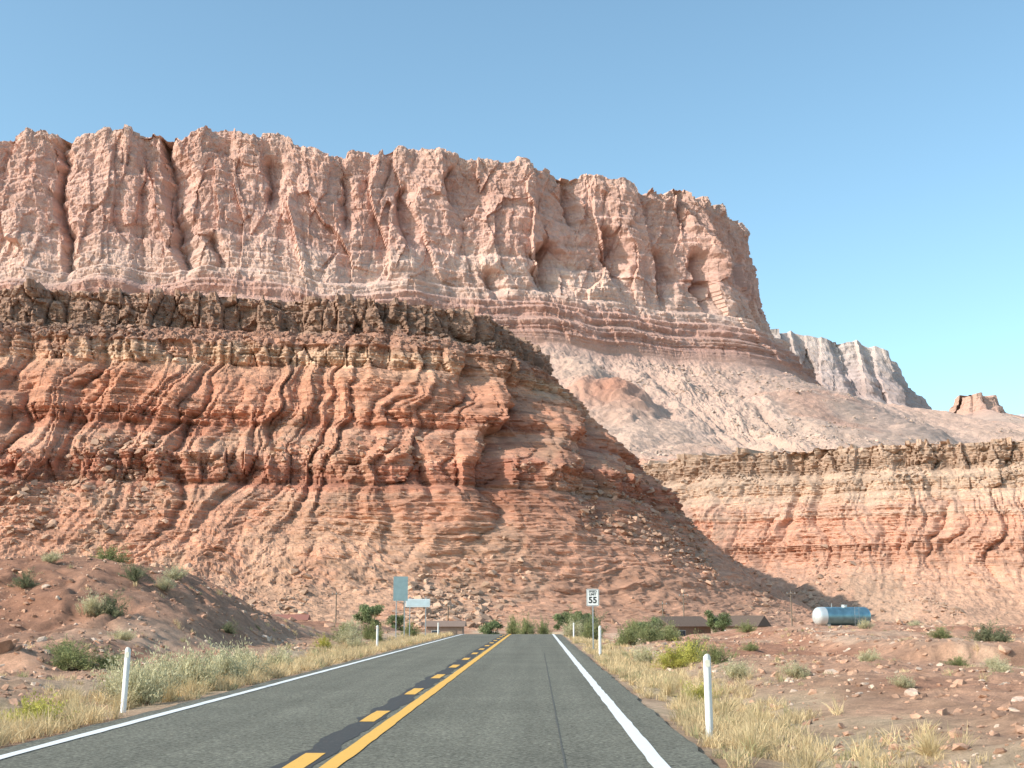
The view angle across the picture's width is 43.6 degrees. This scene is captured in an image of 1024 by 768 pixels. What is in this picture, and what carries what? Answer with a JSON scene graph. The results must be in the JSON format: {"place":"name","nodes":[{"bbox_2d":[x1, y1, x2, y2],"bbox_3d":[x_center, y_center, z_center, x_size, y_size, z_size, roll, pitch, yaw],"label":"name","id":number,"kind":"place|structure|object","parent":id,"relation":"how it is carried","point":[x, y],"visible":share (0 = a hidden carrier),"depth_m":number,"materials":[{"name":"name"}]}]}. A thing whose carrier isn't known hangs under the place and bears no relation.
{"place":"outdoors","nodes":[
{"label":"outdoors","id":0,"kind":"place"},
{"bbox_2d":[0,634,719,767],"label":"asphalt road","id":1,"kind":"structure","parent":0,"point":[507,701],"depth_m":20.11,"materials":[{"name":"asphalt"}]},
{"bbox_2d":[0,124,1023,464],"bbox_3d":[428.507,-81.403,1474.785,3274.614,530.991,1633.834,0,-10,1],"label":"sandstone escarpment","id":2,"kind":"structure","parent":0,"point":[584,272],"depth_m":1592.75,"materials":[{"name":"stone"}]},
{"bbox_2d":[553,352,1023,457],"bbox_3d":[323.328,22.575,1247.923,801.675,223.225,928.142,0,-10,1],"label":"talus boulders","id":3,"kind":"object","parent":2,"relation":"on","point":[736,423],"visible":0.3,"depth_m":1467.81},
{"bbox_2d":[0,555,1023,767],"bbox_3d":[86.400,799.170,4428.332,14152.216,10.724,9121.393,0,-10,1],"label":"desert ground","id":4,"kind":"structure","parent":0,"point":[875,708],"depth_m":42.96,"materials":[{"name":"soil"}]},
{"bbox_2d":[6,566,39,588],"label":"desert shrub","id":5,"kind":"object","parent":4,"relation":"on","point":[24,582],"visible":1,"depth_m":53.70,"materials":[{"name":"green plant"}]},
{"bbox_2d":[6,688,79,724],"bbox_3d":[-7.473,5.166,20.175,1.050,0.778,1.501,7,-13,-36],"label":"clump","id":6,"kind":"object","parent":4,"relation":"on","point":[33,707],"visible":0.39,"depth_m":20.06,"materials":[{"name":"yellow plant"}]},
{"bbox_2d":[40,548,64,562],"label":"sagebrush","id":7,"kind":"object","parent":4,"relation":"on","point":[52,558],"visible":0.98,"depth_m":57.84,"materials":[{"name":"green plant"}]},
{"bbox_2d":[32,682,83,705],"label":"dry grass clump","id":8,"kind":"object","parent":4,"relation":"on","point":[62,697],"visible":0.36,"depth_m":25.97,"materials":[{"name":"beige plant"}]},
{"bbox_2d":[46,636,79,655],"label":"desert shrub","id":9,"kind":"object","parent":4,"relation":"on","point":[64,641],"visible":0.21,"depth_m":38.05,"materials":[{"name":"green plant"}]},
{"bbox_2d":[43,633,102,670],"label":"desert shrub","id":10,"kind":"object","parent":4,"relation":"on","point":[69,662],"visible":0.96,"depth_m":36.31,"materials":[{"name":"green plant"}]},
{"bbox_2d":[48,687,106,708],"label":"dry grass clump","id":11,"kind":"object","parent":4,"relation":"on","point":[68,699],"visible":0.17,"depth_m":24.27,"materials":[{"name":"beige plant"}]},
{"bbox_2d":[74,587,111,616],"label":"sagebrush","id":12,"kind":"object","parent":4,"relation":"on","point":[91,603],"visible":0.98,"depth_m":50.66,"materials":[{"name":"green plant"}]},
{"bbox_2d":[80,587,134,618],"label":"desert shrub","id":13,"kind":"object","parent":4,"relation":"on","point":[114,611],"visible":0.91,"depth_m":50.99,"materials":[{"name":"green plant"}]},
{"bbox_2d":[77,643,138,670],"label":"desert shrub","id":14,"kind":"object","parent":4,"relation":"on","point":[99,661],"visible":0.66,"depth_m":36.77,"materials":[{"name":"green plant"}]},
{"bbox_2d":[90,543,131,562],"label":"desert shrub","id":15,"kind":"object","parent":4,"relation":"on","point":[109,556],"visible":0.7,"depth_m":61.77,"materials":[{"name":"green plant"}]},
{"bbox_2d":[95,682,142,710],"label":"dry grass clump","id":16,"kind":"object","parent":4,"relation":"on","point":[111,700],"visible":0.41,"depth_m":24.62,"materials":[{"name":"beige plant"}]},
{"bbox_2d":[90,648,147,701],"bbox_3d":[-8.405,6.412,28.115,1.441,1.263,1.540,-8,-13,38],"label":"sagebrush","id":17,"kind":"object","parent":4,"relation":"on","point":[103,682],"visible":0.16,"depth_m":27.94,"materials":[{"name":"green plant"}]},
{"bbox_2d":[105,626,138,640],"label":"sagebrush","id":18,"kind":"object","parent":4,"relation":"on","point":[125,636],"visible":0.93,"depth_m":46.27,"materials":[{"name":"beige plant"}]},
{"bbox_2d":[120,647,130,712],"bbox_3d":[-7.264,5.674,24.018,0.112,1.450,0.046,2,-10,1],"label":"roadside delineator post","id":19,"kind":"object","parent":4,"relation":"on","point":[126,674],"visible":0.86,"depth_m":24.03,"materials":[{"name":"white paint"}]},
{"bbox_2d":[116,559,154,581],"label":"desert shrub","id":20,"kind":"object","parent":4,"relation":"on","point":[134,575],"visible":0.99,"depth_m":56.65,"materials":[{"name":"green plant"}]},
{"bbox_2d":[101,650,182,706],"bbox_3d":[-7.380,5.954,25.851,1.673,1.163,1.309,6,-12,-31],"label":"sagebrush","id":21,"kind":"object","parent":4,"relation":"on","point":[141,690],"visible":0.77,"depth_m":25.64,"materials":[{"name":"green plant"}]},
{"bbox_2d":[105,640,194,705],"bbox_3d":[-7.702,6.050,26.872,1.531,1.394,2.105,27,-29,-68],"label":"sagebrush","id":22,"kind":"object","parent":4,"relation":"on","point":[155,666],"visible":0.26,"depth_m":26.91,"materials":[{"name":"green plant"}]},
{"bbox_2d":[153,572,176,590],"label":"sagebrush","id":23,"kind":"object","parent":4,"relation":"on","point":[163,586],"visible":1,"depth_m":57.50,"materials":[{"name":"green plant"}]},
{"bbox_2d":[157,674,188,701],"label":"dry grass clump","id":24,"kind":"object","parent":4,"relation":"on","point":[169,695],"visible":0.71,"depth_m":26.39,"materials":[{"name":"beige plant"}]},
{"bbox_2d":[161,561,191,580],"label":"sagebrush","id":25,"kind":"object","parent":4,"relation":"on","point":[171,573],"visible":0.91,"depth_m":62.09,"materials":[{"name":"green plant"}]},
{"bbox_2d":[139,635,216,687],"bbox_3d":[-8.246,6.871,31.285,1.633,1.527,2.245,16,-19,-56],"label":"sagebrush","id":26,"kind":"object","parent":4,"relation":"on","point":[175,663],"visible":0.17,"depth_m":31.28,"materials":[{"name":"green plant"}]},
{"bbox_2d":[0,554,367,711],"bbox_3d":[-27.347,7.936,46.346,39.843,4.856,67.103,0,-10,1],"label":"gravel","id":27,"kind":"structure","parent":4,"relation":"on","point":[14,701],"depth_m":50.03,"materials":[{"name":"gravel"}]},
{"bbox_2d":[170,671,213,694],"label":"dry grass clump","id":28,"kind":"object","parent":4,"relation":"on","point":[187,689],"visible":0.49,"depth_m":28.70,"materials":[{"name":"beige plant"}]},
{"bbox_2d":[0,559,387,678],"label":"scattered rocks","id":29,"kind":"object","parent":4,"relation":"on","point":[7,646],"visible":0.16,"depth_m":50.79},
{"bbox_2d":[161,635,246,690],"bbox_3d":[-7.213,6.606,30.037,1.930,1.421,1.511,0,-10,-3],"label":"sagebrush","id":30,"kind":"object","parent":4,"relation":"on","point":[201,672],"visible":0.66,"depth_m":29.91,"materials":[{"name":"green plant"}]},
{"bbox_2d":[191,637,250,682],"bbox_3d":[-7.310,7.136,32.947,1.544,1.389,1.650,-7,-13,36],"label":"sagebrush","id":31,"kind":"object","parent":4,"relation":"on","point":[227,668],"visible":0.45,"depth_m":32.69,"materials":[{"name":"green plant"}]},
{"bbox_2d":[0,631,452,747],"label":"roadside grass","id":32,"kind":"structure","parent":4,"relation":"on","point":[17,731],"depth_m":29.16,"materials":[{"name":"plant"}]},
{"bbox_2d":[220,620,242,633],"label":"desert shrub","id":33,"kind":"object","parent":4,"relation":"on","point":[228,629],"visible":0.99,"depth_m":57.09,"materials":[{"name":"green plant"}]},
{"bbox_2d":[220,635,269,674],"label":"sagebrush","id":34,"kind":"object","parent":4,"relation":"on","point":[252,662],"visible":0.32,"depth_m":35.28,"materials":[{"name":"green plant"}]},
{"bbox_2d":[257,643,296,665],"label":"shrub","id":35,"kind":"object","parent":4,"relation":"on","point":[281,658],"visible":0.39,"depth_m":40.68,"materials":[{"name":"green plant"}]},
{"bbox_2d":[272,614,310,620],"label":"red shed","id":36,"kind":"structure","parent":4,"relation":"on","point":[307,617],"depth_m":157.22,"materials":[{"name":"clear wood"}]},
{"bbox_2d":[312,632,331,648],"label":"rabbitbrush","id":37,"kind":"object","parent":4,"relation":"on","point":[323,641],"visible":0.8,"depth_m":62.86,"materials":[{"name":"yellow plant"}]},
{"bbox_2d":[333,622,363,643],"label":"sagebrush","id":38,"kind":"object","parent":4,"relation":"on","point":[343,639],"visible":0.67,"depth_m":68.59,"materials":[{"name":"green plant"}]},
{"bbox_2d":[337,616,362,634],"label":"sagebrush","id":39,"kind":"object","parent":4,"relation":"on","point":[352,624],"visible":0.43,"depth_m":96.48,"materials":[{"name":"beige plant"}]},
{"bbox_2d":[338,632,368,647],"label":"sagebrush","id":40,"kind":"object","parent":4,"relation":"on","point":[355,642],"visible":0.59,"depth_m":64.80,"materials":[{"name":"beige plant"}]},
{"bbox_2d":[352,603,384,625],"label":"cottonwood tree","id":41,"kind":"object","parent":4,"relation":"on","point":[367,611],"visible":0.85,"depth_m":162.24,"materials":[{"name":"green plant"}]},
{"bbox_2d":[358,612,389,639],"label":"desert shrub","id":42,"kind":"object","parent":4,"relation":"on","point":[367,631],"visible":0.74,"depth_m":88.38,"materials":[{"name":"green plant"}]},
{"bbox_2d":[384,614,403,630],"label":"cottonwood tree","id":43,"kind":"object","parent":4,"relation":"on","point":[391,619],"visible":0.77,"depth_m":155.24,"materials":[{"name":"green plant"}]},
{"bbox_2d":[393,576,407,636],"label":"guide sign","id":44,"kind":"object","parent":4,"relation":"on","point":[400,588],"visible":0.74,"depth_m":92.97,"materials":[{"name":"metal"}]},
{"bbox_2d":[399,619,424,636],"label":"desert shrub","id":45,"kind":"object","parent":4,"relation":"on","point":[413,631],"visible":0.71,"depth_m":99.15,"materials":[{"name":"green plant"}]},
{"bbox_2d":[406,597,429,634],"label":"destination sign","id":46,"kind":"object","parent":4,"relation":"on","point":[425,602],"visible":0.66,"depth_m":96.72,"materials":[{"name":"metal"}]},
{"bbox_2d":[426,627,463,634],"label":"walls","id":47,"kind":"structure","parent":4,"relation":"on","point":[459,630],"depth_m":179.46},
{"bbox_2d":[423,621,466,626],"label":"roof","id":48,"kind":"structure","parent":47,"relation":"on","point":[447,623],"depth_m":180.67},
{"bbox_2d":[0,278,934,631],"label":"red rock mesa","id":49,"kind":"structure","parent":4,"relation":"on","point":[226,402],"depth_m":357.58,"materials":[{"name":"stone"}]},
{"bbox_2d":[0,319,549,374],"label":"ledge boulders","id":50,"kind":"object","parent":49,"relation":"on","point":[36,329],"visible":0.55,"depth_m":389.03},
{"bbox_2d":[0,434,944,630],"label":"talus boulders","id":51,"kind":"object","parent":49,"relation":"on","point":[479,618],"visible":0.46,"depth_m":339.16,"materials":[{"name":"stone"}]},
{"bbox_2d":[477,620,502,633],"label":"cottonwood tree","id":52,"kind":"object","parent":4,"relation":"on","point":[486,628],"visible":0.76,"depth_m":166.48,"materials":[{"name":"green plant"}]},
{"bbox_2d":[505,612,521,633],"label":"desert shrub","id":53,"kind":"object","parent":4,"relation":"on","point":[511,629],"visible":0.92,"depth_m":127.42,"materials":[{"name":"green plant"}]},
{"bbox_2d":[515,612,535,633],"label":"desert shrub","id":54,"kind":"object","parent":4,"relation":"on","point":[527,628],"visible":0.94,"depth_m":125.49,"materials":[{"name":"green plant"}]},
{"bbox_2d":[533,613,552,633],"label":"desert shrub","id":55,"kind":"object","parent":4,"relation":"on","point":[543,630],"visible":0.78,"depth_m":128.48,"materials":[{"name":"green plant"}]},
{"bbox_2d":[552,610,582,629],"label":"cottonwood tree","id":56,"kind":"object","parent":4,"relation":"on","point":[558,616],"visible":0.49,"depth_m":147.24,"materials":[{"name":"green plant"}]},
{"bbox_2d":[560,615,583,637],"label":"sagebrush","id":57,"kind":"object","parent":4,"relation":"on","point":[577,629],"visible":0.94,"depth_m":98.88,"materials":[{"name":"green plant"}]},
{"bbox_2d":[561,604,585,634],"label":"desert shrub","id":58,"kind":"object","parent":4,"relation":"on","point":[570,620],"visible":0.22,"depth_m":112.86,"materials":[{"name":"green plant"}]},
{"bbox_2d":[580,613,602,639],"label":"desert shrub","id":59,"kind":"object","parent":4,"relation":"on","point":[587,630],"visible":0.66,"depth_m":95.94,"materials":[{"name":"green plant"}]},
{"bbox_2d":[586,589,598,648],"bbox_3d":[3.978,11.675,62.882,0.620,3.200,0.069,0,-10,1],"label":"speed limit sign","id":60,"kind":"object","parent":4,"relation":"on","point":[592,597],"visible":1,"depth_m":63.04,"materials":[{"name":"metal"}]},
{"bbox_2d":[577,607,610,637],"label":"desert shrub","id":61,"kind":"object","parent":4,"relation":"on","point":[597,622],"visible":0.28,"depth_m":109.75,"materials":[{"name":"green plant"}]},
{"bbox_2d":[608,618,653,646],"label":"desert shrub","id":62,"kind":"object","parent":4,"relation":"on","point":[624,638],"visible":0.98,"depth_m":72.31,"materials":[{"name":"green plant"}]},
{"bbox_2d":[622,616,647,638],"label":"desert shrub","id":63,"kind":"object","parent":4,"relation":"on","point":[634,625],"visible":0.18,"depth_m":92.83,"materials":[{"name":"green plant"}]},
{"bbox_2d":[620,641,660,663],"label":"sagebrush","id":64,"kind":"object","parent":4,"relation":"on","point":[644,656],"visible":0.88,"depth_m":47.77,"materials":[{"name":"beige plant"}]},
{"bbox_2d":[636,621,667,642],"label":"desert shrub","id":65,"kind":"object","parent":4,"relation":"on","point":[647,633],"visible":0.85,"depth_m":74.29,"materials":[{"name":"green plant"}]},
{"bbox_2d":[654,674,679,696],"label":"dry grass clump","id":66,"kind":"object","parent":4,"relation":"on","point":[669,690],"visible":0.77,"depth_m":29.10,"materials":[{"name":"beige plant"}]},
{"bbox_2d":[657,623,683,640],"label":"desert shrub","id":67,"kind":"object","parent":4,"relation":"on","point":[669,632],"visible":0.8,"depth_m":77.00,"materials":[{"name":"green plant"}]},
{"bbox_2d":[647,640,699,669],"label":"rabbitbrush","id":68,"kind":"object","parent":4,"relation":"on","point":[674,659],"visible":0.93,"depth_m":42.87,"materials":[{"name":"yellow plant"}]},
{"bbox_2d":[669,681,700,704],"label":"dry grass clump","id":69,"kind":"object","parent":4,"relation":"on","point":[683,695],"visible":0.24,"depth_m":25.21,"materials":[{"name":"beige plant"}]},
{"bbox_2d":[663,626,710,635],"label":"walls","id":70,"kind":"structure","parent":4,"relation":"on","point":[693,629],"depth_m":166.55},
{"bbox_2d":[653,616,707,626],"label":"roof","id":71,"kind":"structure","parent":70,"relation":"on","point":[679,621],"depth_m":167.48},
{"bbox_2d":[668,636,707,663],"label":"rabbitbrush","id":72,"kind":"object","parent":4,"relation":"on","point":[693,652],"visible":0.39,"depth_m":44.77,"materials":[{"name":"yellow plant"}]},
{"bbox_2d":[674,630,708,658],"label":"desert shrub","id":73,"kind":"object","parent":4,"relation":"on","point":[693,645],"visible":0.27,"depth_m":45.89,"materials":[{"name":"green plant"}]},
{"bbox_2d":[677,679,722,702],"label":"rabbitbrush","id":74,"kind":"object","parent":4,"relation":"on","point":[701,690],"visible":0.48,"depth_m":27.13,"materials":[{"name":"yellow plant"}]},
{"bbox_2d":[703,654,712,736],"bbox_3d":[2.921,4.756,19.005,0.112,1.470,0.046,-1,-10,1],"label":"roadside delineator post","id":75,"kind":"object","parent":4,"relation":"on","point":[708,691],"visible":0.86,"depth_m":19.02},
{"bbox_2d":[675,685,751,716],"bbox_3d":[3.730,5.712,23.108,1.730,0.731,0.994,0,-10,2],"label":"dry grass clump","id":76,"kind":"object","parent":4,"relation":"on","point":[726,705],"visible":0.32,"depth_m":23.08,"materials":[{"name":"beige plant"}]},
{"bbox_2d":[695,639,739,663],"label":"desert shrub","id":77,"kind":"object","parent":4,"relation":"on","point":[715,655],"visible":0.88,"depth_m":41.41,"materials":[{"name":"green plant"}]},
{"bbox_2d":[703,609,732,632],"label":"cottonwood tree","id":78,"kind":"object","parent":4,"relation":"on","point":[717,625],"visible":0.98,"depth_m":159.48,"materials":[{"name":"green plant"}]},
{"bbox_2d":[714,656,756,679],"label":"sagebrush","id":79,"kind":"object","parent":4,"relation":"on","point":[743,669],"visible":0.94,"depth_m":34.45,"materials":[{"name":"beige plant"}]},
{"bbox_2d":[733,619,756,632],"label":"desert shrub","id":80,"kind":"object","parent":4,"relation":"on","point":[745,628],"visible":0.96,"depth_m":109.59,"materials":[{"name":"green plant"}]},
{"bbox_2d":[730,714,772,755],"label":"dry grass clump","id":81,"kind":"object","parent":4,"relation":"on","point":[751,741],"visible":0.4,"depth_m":16.83,"materials":[{"name":"beige plant"}]},
{"bbox_2d":[727,693,782,723],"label":"dry grass clump","id":82,"kind":"object","parent":4,"relation":"on","point":[757,716],"visible":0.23,"depth_m":21.45,"materials":[{"name":"beige plant"}]},
{"bbox_2d":[564,634,1014,767],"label":"roadside grass","id":83,"kind":"structure","parent":4,"relation":"on","point":[642,674],"depth_m":20.49,"materials":[{"name":"plant"}]},
{"bbox_2d":[776,659,811,677],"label":"sagebrush","id":84,"kind":"object","parent":4,"relation":"on","point":[795,671],"visible":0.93,"depth_m":32.48,"materials":[{"name":"beige plant"}]},
{"bbox_2d":[775,732,839,767],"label":"dry grass clump","id":85,"kind":"object","parent":4,"relation":"on","point":[816,758],"visible":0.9,"depth_m":15.18,"materials":[{"name":"beige plant"}]},
{"bbox_2d":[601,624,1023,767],"bbox_3d":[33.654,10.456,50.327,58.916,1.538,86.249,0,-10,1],"label":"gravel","id":86,"kind":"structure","parent":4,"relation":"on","point":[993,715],"depth_m":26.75,"materials":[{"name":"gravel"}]},
{"bbox_2d":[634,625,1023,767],"bbox_3d":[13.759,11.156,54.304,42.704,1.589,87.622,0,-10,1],"label":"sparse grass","id":87,"kind":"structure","parent":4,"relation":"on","point":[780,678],"depth_m":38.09,"materials":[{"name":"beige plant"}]},
{"bbox_2d":[640,437,1023,624],"bbox_3d":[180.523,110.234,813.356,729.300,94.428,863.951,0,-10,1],"label":"sandstone mesa","id":88,"kind":"structure","parent":4,"relation":"on","point":[954,526],"depth_m":574.25,"materials":[{"name":"stone"}]},
{"bbox_2d":[661,459,1023,495],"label":"ledge boulders","id":89,"kind":"object","parent":88,"relation":"on","point":[862,488],"visible":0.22,"depth_m":592.09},
{"bbox_2d":[760,544,1019,624],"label":"talus boulders","id":90,"kind":"object","parent":88,"relation":"on","point":[822,602],"visible":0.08,"depth_m":518.75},
{"bbox_2d":[812,603,870,625],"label":"storage tank","id":91,"kind":"object","parent":4,"relation":"on","point":[836,616],"visible":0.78,"depth_m":120.71,"materials":[{"name":"metal"}]},
{"bbox_2d":[684,624,1014,718],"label":"scattered rocks","id":92,"kind":"object","parent":4,"relation":"on","point":[1003,649],"visible":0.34,"depth_m":42.18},
{"bbox_2d":[841,742,878,767],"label":"dry grass clump","id":93,"kind":"object","parent":4,"relation":"on","point":[866,760],"visible":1,"depth_m":13.99,"materials":[{"name":"beige plant"}]},
{"bbox_2d":[854,647,880,661],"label":"sagebrush","id":94,"kind":"object","parent":4,"relation":"on","point":[872,657],"visible":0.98,"depth_m":37.91,"materials":[{"name":"beige plant"}]},
{"bbox_2d":[886,673,916,688],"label":"sagebrush","id":95,"kind":"object","parent":4,"relation":"on","point":[904,682],"visible":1,"depth_m":26.12,"materials":[{"name":"beige plant"}]},
{"bbox_2d":[890,721,957,756],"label":"dry grass clump","id":96,"kind":"object","parent":4,"relation":"on","point":[928,749],"visible":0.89,"depth_m":16.31,"materials":[{"name":"beige plant"}]},
{"bbox_2d":[921,626,955,638],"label":"desert shrub","id":97,"kind":"object","parent":4,"relation":"on","point":[941,634],"visible":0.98,"depth_m":55.50,"materials":[{"name":"green plant"}]},
{"bbox_2d":[940,654,972,666],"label":"desert shrub","id":98,"kind":"object","parent":4,"relation":"on","point":[958,662],"visible":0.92,"depth_m":40.72,"materials":[{"name":"green plant"}]},
{"bbox_2d":[959,619,1008,641],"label":"desert shrub","id":99,"kind":"object","parent":4,"relation":"on","point":[985,635],"visible":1,"depth_m":44.40,"materials":[{"name":"green plant"}]},
{"bbox_2d":[981,653,1010,667],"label":"sagebrush","id":100,"kind":"object","parent":4,"relation":"on","point":[988,662],"visible":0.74,"depth_m":34.94,"materials":[{"name":"beige plant"}]},
{"bbox_2d":[980,660,1014,671],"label":"sagebrush","id":101,"kind":"object","parent":4,"relation":"on","point":[1000,668],"visible":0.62,"depth_m":31.95,"materials":[{"name":"beige plant"}]},
{"bbox_2d":[989,629,1012,642],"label":"desert shrub","id":102,"kind":"object","parent":4,"relation":"on","point":[1005,638],"visible":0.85,"depth_m":44.45,"materials":[{"name":"green plant"}]},
{"bbox_2d":[0,0,1023,414],"label":"sky","id":103,"kind":"structure","parent":0,"point":[869,153],"materials":[{"name":"blue"}]},
{"bbox_2d":[714,615,770,625],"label":"roof","id":104,"kind":"structure","parent":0,"point":[757,620],"depth_m":163.10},
{"bbox_2d":[770,329,931,409],"bbox_3d":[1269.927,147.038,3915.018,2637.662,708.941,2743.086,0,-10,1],"label":"distant cliff","id":105,"kind":"structure","parent":0,"point":[858,369],"depth_m":4035.68,"materials":[{"name":"stone"}]},
{"bbox_2d":[949,392,1023,423],"bbox_3d":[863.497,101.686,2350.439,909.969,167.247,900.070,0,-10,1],"label":"distant butte","id":106,"kind":"object","parent":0,"point":[981,406],"visible":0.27,"depth_m":2331.18,"materials":[{"name":"stone"}]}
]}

